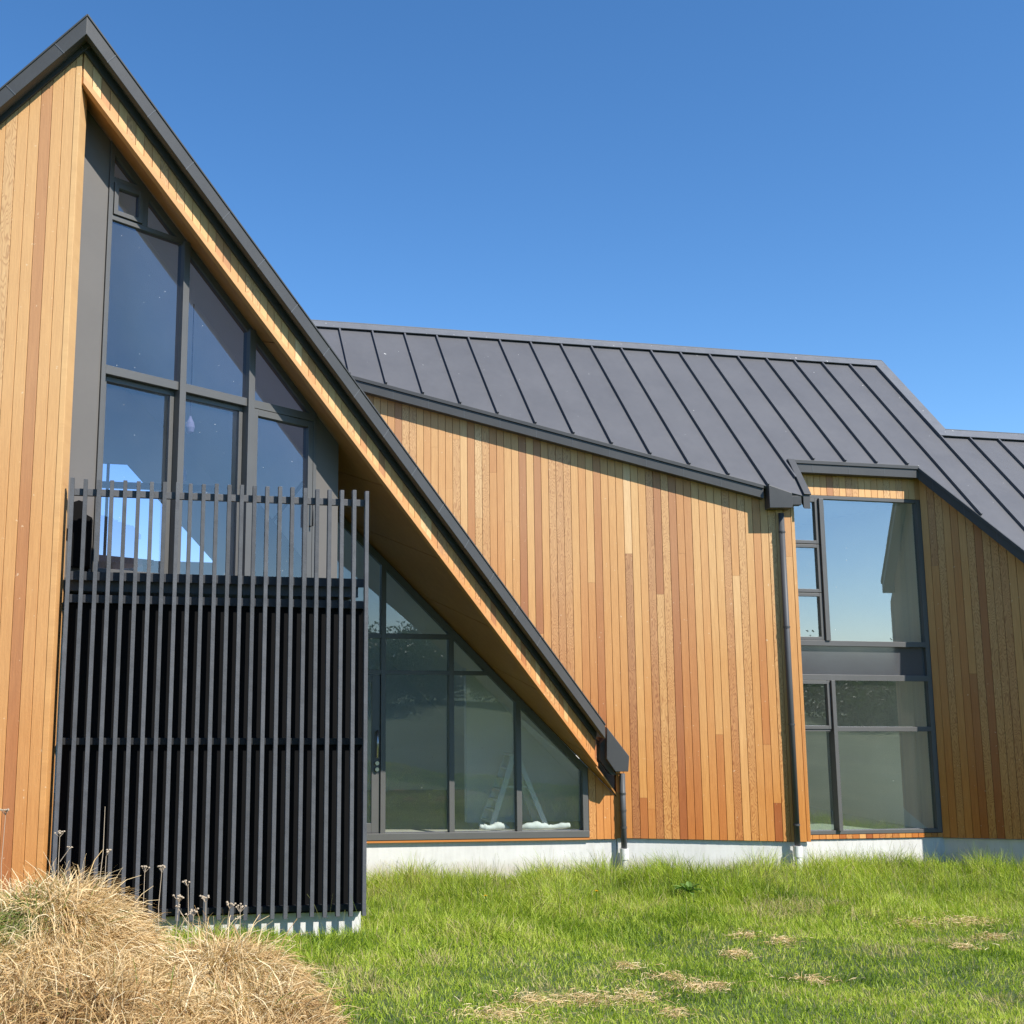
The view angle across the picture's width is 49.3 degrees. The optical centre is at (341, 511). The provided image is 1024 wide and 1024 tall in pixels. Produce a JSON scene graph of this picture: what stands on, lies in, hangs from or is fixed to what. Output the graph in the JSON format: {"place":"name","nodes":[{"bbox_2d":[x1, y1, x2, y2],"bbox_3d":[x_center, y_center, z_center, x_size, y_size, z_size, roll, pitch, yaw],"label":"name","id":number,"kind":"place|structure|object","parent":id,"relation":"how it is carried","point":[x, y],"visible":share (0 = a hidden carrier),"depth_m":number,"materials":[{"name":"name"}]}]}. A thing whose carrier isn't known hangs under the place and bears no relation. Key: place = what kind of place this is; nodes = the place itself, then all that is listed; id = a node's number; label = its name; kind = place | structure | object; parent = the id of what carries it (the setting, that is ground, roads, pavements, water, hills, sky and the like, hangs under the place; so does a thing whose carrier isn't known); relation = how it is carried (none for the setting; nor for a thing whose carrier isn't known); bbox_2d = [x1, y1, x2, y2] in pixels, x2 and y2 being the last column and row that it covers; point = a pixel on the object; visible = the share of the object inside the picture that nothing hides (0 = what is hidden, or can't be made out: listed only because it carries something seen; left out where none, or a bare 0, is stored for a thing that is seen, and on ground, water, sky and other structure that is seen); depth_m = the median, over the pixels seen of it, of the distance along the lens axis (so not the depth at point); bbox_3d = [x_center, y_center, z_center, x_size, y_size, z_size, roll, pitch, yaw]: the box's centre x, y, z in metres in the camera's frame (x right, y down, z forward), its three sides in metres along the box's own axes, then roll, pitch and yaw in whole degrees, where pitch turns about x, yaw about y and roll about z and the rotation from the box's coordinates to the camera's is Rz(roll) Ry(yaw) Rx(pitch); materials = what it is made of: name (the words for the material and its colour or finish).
{"place":"outdoors","nodes":[
{"label":"outdoors","id":0,"kind":"place"},
{"bbox_2d":[0,0,1023,562],"label":"sky","id":1,"kind":"structure","parent":0,"point":[833,178],"materials":[{"name":"blue"}]},
{"bbox_2d":[154,843,1023,1023],"bbox_3d":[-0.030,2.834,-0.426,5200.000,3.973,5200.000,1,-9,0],"label":"ground","id":2,"kind":"structure","parent":0,"point":[965,982],"depth_m":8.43,"materials":[{"name":"green plant"}]},
{"bbox_2d":[0,851,368,1023],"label":"hay heap","id":3,"kind":"object","parent":2,"relation":"on","point":[74,952],"visible":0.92,"depth_m":6.86,"materials":[{"name":"plant"}]},
{"bbox_2d":[0,808,8,879],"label":"dry weed","id":4,"kind":"object","parent":3,"relation":"on","point":[7,810],"visible":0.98,"depth_m":8.60,"materials":[{"name":"beige plant"}]},
{"bbox_2d":[54,830,72,878],"bbox_3d":[-2.186,2.783,8.557,0.136,0.559,0.102,-7,-11,41],"label":"dry weed","id":5,"kind":"object","parent":3,"relation":"on","point":[59,832],"visible":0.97,"depth_m":8.58,"materials":[{"name":"beige plant"}]},
{"bbox_2d":[99,814,104,883],"bbox_3d":[-1.871,2.660,8.545,0.020,0.688,0.106,0,-9,7],"label":"dry weed","id":6,"kind":"object","parent":3,"relation":"on","point":[103,847],"visible":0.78,"depth_m":8.56,"materials":[{"name":"brown plant"}]},
{"bbox_2d":[103,849,111,887],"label":"dry weed","id":7,"kind":"object","parent":3,"relation":"on","point":[107,851],"visible":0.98,"depth_m":8.57,"materials":[{"name":"beige plant"}]},
{"bbox_2d":[141,865,149,910],"bbox_3d":[-1.559,3.025,8.518,0.074,0.524,0.140,-4,-10,27],"label":"dry weed","id":8,"kind":"object","parent":3,"relation":"on","point":[144,867],"visible":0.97,"depth_m":8.56,"materials":[{"name":"beige plant"}]},
{"bbox_2d":[157,865,165,936],"bbox_3d":[-1.397,3.047,8.509,0.069,0.569,0.132,5,-9,-25],"label":"dry weed","id":9,"kind":"object","parent":3,"relation":"on","point":[160,866],"visible":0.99,"depth_m":8.55,"materials":[{"name":"beige plant"}]},
{"bbox_2d":[172,894,190,951],"bbox_3d":[-1.164,3.068,7.909,0.106,0.580,0.132,6,-10,-30],"label":"dry weed","id":10,"kind":"object","parent":3,"relation":"on","point":[179,899],"visible":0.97,"depth_m":7.93,"materials":[{"name":"beige plant"}]},
{"bbox_2d":[175,880,189,948],"bbox_3d":[-1.141,3.026,7.907,0.120,0.704,0.109,-4,-10,26],"label":"dry weed","id":11,"kind":"object","parent":3,"relation":"on","point":[184,881],"visible":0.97,"depth_m":7.93,"materials":[{"name":"beige plant"}]},
{"bbox_2d":[189,908,198,943],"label":"dry weed","id":12,"kind":"object","parent":3,"relation":"on","point":[192,910],"visible":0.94,"depth_m":7.94,"materials":[{"name":"beige plant"}]},
{"bbox_2d":[199,895,209,935],"bbox_3d":[-0.989,3.080,7.895,0.071,0.594,0.125,4,-9,-20],"label":"dry weed","id":13,"kind":"object","parent":3,"relation":"on","point":[202,897],"visible":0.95,"depth_m":7.95,"materials":[{"name":"beige plant"}]},
{"bbox_2d":[225,901,240,940],"bbox_3d":[-0.799,3.080,7.899,0.127,0.512,0.099,5,-10,-29],"label":"dry weed","id":14,"kind":"object","parent":3,"relation":"on","point":[232,904],"visible":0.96,"depth_m":7.93,"materials":[{"name":"beige plant"}]},
{"bbox_2d":[236,903,246,936],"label":"dry weed","id":15,"kind":"object","parent":3,"relation":"on","point":[242,906],"visible":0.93,"depth_m":7.97,"materials":[{"name":"beige plant"}]},
{"bbox_2d":[0,14,1023,935],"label":"house","id":16,"kind":"structure","parent":2,"relation":"on","point":[632,600],"depth_m":15.67,"materials":[{"name":"brown wood"}]},
{"bbox_2d":[71,500,92,571],"bbox_3d":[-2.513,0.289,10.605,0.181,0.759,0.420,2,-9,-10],"label":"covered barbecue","id":17,"kind":"object","parent":16,"relation":"on","point":[76,533],"visible":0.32,"depth_m":10.41,"materials":[{"name":"black fabric"}]},
{"bbox_2d":[98,555,153,571],"bbox_3d":[-2.634,0.661,11.617,0.937,0.322,0.860,9,-12,-44],"label":"table","id":18,"kind":"object","parent":16,"relation":"on","point":[115,562],"visible":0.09,"depth_m":11.55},
{"bbox_2d":[98,376,173,573],"bbox_3d":[-2.104,-0.295,11.119,0.877,2.074,0.035,9,-12,-44],"label":"balcony door","id":19,"kind":"structure","parent":16,"relation":"in","point":[170,394],"depth_m":11.34,"materials":[{"name":"metal"}]},
{"bbox_2d":[102,463,214,554],"bbox_3d":[-3.604,0.019,21.208,2.343,1.871,0.100,2,-9,-11],"label":"back window","id":20,"kind":"structure","parent":16,"relation":"in","point":[105,484],"depth_m":21.12,"materials":[{"name":"metal"}]},
{"bbox_2d":[183,467,186,481],"bbox_3d":[-1.876,-1.323,13.116,0.098,1.966,0.100,1,-9,0],"label":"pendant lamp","id":21,"kind":"object","parent":16,"relation":"hanging from","point":[184,475],"visible":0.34,"depth_m":12.95,"materials":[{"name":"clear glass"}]},
{"bbox_2d":[185,304,194,433],"bbox_3d":[-1.690,-1.622,12.351,0.107,1.510,0.110,1,-9,0],"label":"pendant lamp","id":22,"kind":"object","parent":16,"relation":"hanging from","point":[189,426],"visible":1,"depth_m":12.24,"materials":[{"name":"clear glass"}]},
{"bbox_2d":[64,110,338,577],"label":"gable window","id":23,"kind":"structure","parent":16,"relation":"in","point":[100,199],"depth_m":11.34,"materials":[{"name":"metal"}]},
{"bbox_2d":[186,395,242,575],"bbox_3d":[-1.427,-0.188,11.778,0.626,2.074,0.616,1,-9,0],"label":"balcony door","id":24,"kind":"structure","parent":16,"relation":"in","point":[239,410],"depth_m":12.03,"materials":[{"name":"metal"}]},
{"bbox_2d":[253,409,313,577],"bbox_3d":[-0.694,-0.081,12.437,0.745,2.074,0.714,1,-9,0],"label":"balcony door","id":25,"kind":"structure","parent":16,"relation":"in","point":[307,471],"depth_m":12.67,"materials":[{"name":"metal"}]},
{"bbox_2d":[367,675,379,832],"bbox_3d":[0.047,3.347,15.183,0.994,2.161,0.135,2,-9,-10],"label":"entrance door","id":26,"kind":"structure","parent":16,"relation":"in","point":[372,827],"depth_m":15.25,"materials":[{"name":"metal"}]},
{"bbox_2d":[338,511,589,840],"bbox_3d":[1.492,2.104,15.681,4.170,4.989,0.320,2,-9,-10],"label":"window frame","id":27,"kind":"structure","parent":16,"relation":"in","point":[451,636],"depth_m":15.55,"materials":[{"name":"metal"}]},
{"bbox_2d":[479,822,509,829],"bbox_3d":[2.176,4.483,15.611,0.458,0.118,0.124,3,-9,-15],"label":"folded cloth","id":28,"kind":"object","parent":16,"relation":"on","point":[498,826],"visible":1,"depth_m":15.57,"materials":[{"name":"white fabric"}]},
{"bbox_2d":[478,752,547,824],"bbox_3d":[2.551,4.127,16.240,0.937,1.068,0.508,2,-9,-10],"label":"stepladder","id":29,"kind":"object","parent":16,"relation":"on","point":[502,790],"visible":0.77,"depth_m":16.14,"materials":[{"name":"metal"}]},
{"bbox_2d":[522,821,569,829],"bbox_3d":[2.914,4.505,15.724,0.784,0.125,0.125,3,-9,-13],"label":"folded cloth","id":30,"kind":"object","parent":16,"relation":"on","point":[536,825],"visible":0.94,"depth_m":15.69,"materials":[{"name":"white fabric"}]},
{"bbox_2d":[795,495,942,834],"bbox_3d":[7.953,2.295,16.780,2.379,5.091,0.465,1,-9,-5],"label":"bay window","id":31,"kind":"structure","parent":16,"relation":"in","point":[823,658],"depth_m":16.73,"materials":[{"name":"metal"}]},
{"bbox_2d":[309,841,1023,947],"bbox_3d":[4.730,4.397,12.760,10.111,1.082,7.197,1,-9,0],"label":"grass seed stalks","id":32,"kind":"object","parent":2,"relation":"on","point":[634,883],"depth_m":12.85,"materials":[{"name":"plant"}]},
{"bbox_2d":[674,881,700,894],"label":"dock plant","id":33,"kind":"object","parent":2,"relation":"on","point":[688,887],"visible":0.94,"depth_m":12.53,"materials":[{"name":"green plant"}]},
{"bbox_2d":[403,908,1023,1023],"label":"grass clippings","id":34,"kind":"object","parent":2,"relation":"on","point":[500,1014],"depth_m":7.90,"materials":[{"name":"plant"}]}
]}

